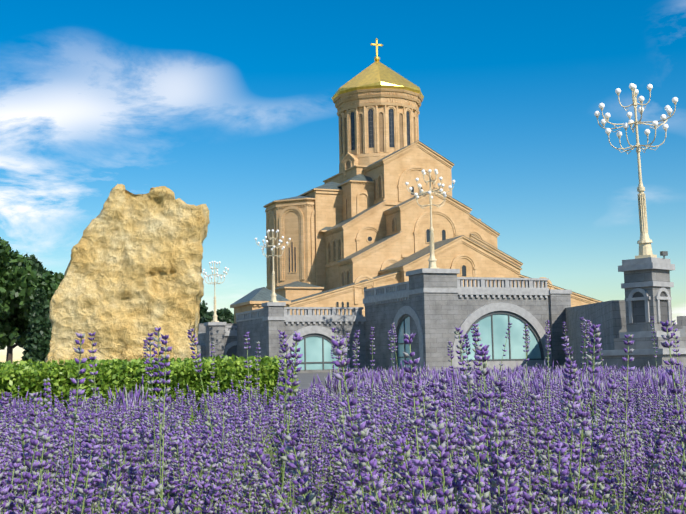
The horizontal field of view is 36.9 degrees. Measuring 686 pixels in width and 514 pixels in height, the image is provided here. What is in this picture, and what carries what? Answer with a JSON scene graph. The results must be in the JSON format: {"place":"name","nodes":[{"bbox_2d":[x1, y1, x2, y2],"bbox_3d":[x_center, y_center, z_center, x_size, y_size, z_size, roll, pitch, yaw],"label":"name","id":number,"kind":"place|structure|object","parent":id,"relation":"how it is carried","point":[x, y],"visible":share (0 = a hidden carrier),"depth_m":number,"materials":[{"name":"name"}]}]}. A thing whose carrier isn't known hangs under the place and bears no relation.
{"place":"outdoors","nodes":[
{"label":"outdoors","id":0,"kind":"place"},
{"bbox_2d":[0,0,685,364],"label":"sky","id":1,"kind":"structure","parent":0,"point":[228,106],"materials":[{"name":"blue"}]},
{"bbox_2d":[8,395,685,513],"bbox_3d":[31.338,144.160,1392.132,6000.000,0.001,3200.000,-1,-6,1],"label":"ground","id":2,"kind":"structure","parent":0,"point":[272,456],"depth_m":7.04,"materials":[{"name":"soil"}]},
{"bbox_2d":[21,287,51,365],"bbox_3d":[-17.163,4.730,58.089,2.148,6.103,2.144,-1,-6,1],"label":"tree","id":3,"kind":"object","parent":2,"relation":"on","point":[36,347],"visible":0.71,"depth_m":57.73,"materials":[{"name":"green plant"}]},
{"bbox_2d":[45,184,209,364],"bbox_3d":[-3.963,0.825,18.961,3.006,4.353,1.200,0,-6,-7],"label":"standing stone","id":4,"kind":"object","parent":2,"relation":"on","point":[132,279],"visible":0.67,"depth_m":18.62,"materials":[{"name":"stone"}]},
{"bbox_2d":[0,354,299,442],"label":"hedge","id":5,"kind":"object","parent":2,"relation":"on","point":[113,373],"depth_m":11.49,"materials":[{"name":"green plant"}]},
{"bbox_2d":[199,300,213,323],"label":"tree","id":6,"kind":"object","parent":2,"relation":"on","point":[203,309],"visible":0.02,"depth_m":157.01,"materials":[{"name":"green plant"}]},
{"bbox_2d":[199,308,233,323],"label":"tree","id":7,"kind":"object","parent":2,"relation":"on","point":[225,315],"visible":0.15,"depth_m":148.08,"materials":[{"name":"green plant"}]},
{"bbox_2d":[0,316,685,513],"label":"lavender plants","id":8,"kind":"object","parent":2,"relation":"on","point":[567,419],"visible":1,"depth_m":2.67,"materials":[{"name":"purple plant"}]},
{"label":"cathedral platform terrace","id":9,"kind":"structure","parent":2,"relation":"on","visible":0},
{"bbox_2d":[263,88,602,316],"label":"cathedral","id":10,"kind":"structure","parent":9,"relation":"on","point":[356,226],"depth_m":250.88,"materials":[{"name":"stone"}]},
{"bbox_2d":[332,38,423,99],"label":"dome roof","id":11,"kind":"structure","parent":10,"relation":"attached to","point":[376,74],"depth_m":268.50,"materials":[{"name":"gold metal"}]},
{"bbox_2d":[294,369,557,392],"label":"forecourt paving","id":12,"kind":"structure","parent":0,"point":[305,379],"depth_m":62.44,"materials":[{"name":"stone"}]},
{"bbox_2d":[0,237,40,349],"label":"tree","id":13,"kind":"object","parent":12,"relation":"on","point":[17,274],"visible":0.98,"depth_m":61.70,"materials":[{"name":"green plant"}]},
{"bbox_2d":[3,249,53,363],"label":"tree","id":14,"kind":"object","parent":12,"relation":"on","point":[39,268],"depth_m":75.03,"materials":[{"name":"green plant"}]},
{"bbox_2d":[8,271,63,344],"bbox_3d":[-18.855,4.470,66.221,6.980,7.191,7.705,-1,-6,1],"label":"tree","id":15,"kind":"object","parent":12,"relation":"on","point":[48,283],"visible":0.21,"depth_m":64.53,"materials":[{"name":"green plant"}]},
{"bbox_2d":[230,287,290,322],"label":"pavilion roof","id":16,"kind":"structure","parent":12,"relation":"on","point":[255,299],"depth_m":125.03,"materials":[{"name":"metal"}]},
{"bbox_2d":[196,268,571,372],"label":"terrace building","id":17,"kind":"structure","parent":12,"relation":"on","point":[432,308],"depth_m":96.10,"materials":[{"name":"grey stone"}]},
{"bbox_2d":[202,261,228,321],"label":"street lamp","id":18,"kind":"object","parent":17,"relation":"on","point":[214,316],"depth_m":111.97,"materials":[{"name":"metal"}]},
{"bbox_2d":[255,229,290,301],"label":"street lamp","id":19,"kind":"object","parent":17,"relation":"on","point":[273,295],"depth_m":101.96,"materials":[{"name":"metal"}]},
{"bbox_2d":[405,169,454,268],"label":"street lamp","id":20,"kind":"object","parent":17,"relation":"on","point":[432,260],"depth_m":94.16,"materials":[{"name":"metal"}]},
{"bbox_2d":[597,257,685,372],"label":"lamp pedestal","id":21,"kind":"object","parent":12,"relation":"on","point":[647,284],"visible":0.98,"depth_m":50.88,"materials":[{"name":"grey stone"}]},
{"bbox_2d":[594,83,677,258],"bbox_3d":[15.029,-4.335,52.114,4.410,8.952,3.860,-6,-4,37],"label":"street lamp","id":22,"kind":"object","parent":21,"relation":"on","point":[644,241],"visible":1,"depth_m":51.91,"materials":[{"name":"metal"}]},
{"bbox_2d":[660,251,667,257],"bbox_3d":[16.006,-0.114,51.312,0.320,0.340,0.200,1,-6,-22],"label":"floodlight","id":23,"kind":"object","parent":21,"relation":"on","point":[663,253],"visible":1,"depth_m":51.24,"materials":[{"name":"grey metal"}]},
{"bbox_2d":[565,300,685,369],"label":"stone wall","id":24,"kind":"structure","parent":0,"point":[609,317],"depth_m":65.46,"materials":[{"name":"grey stone"}]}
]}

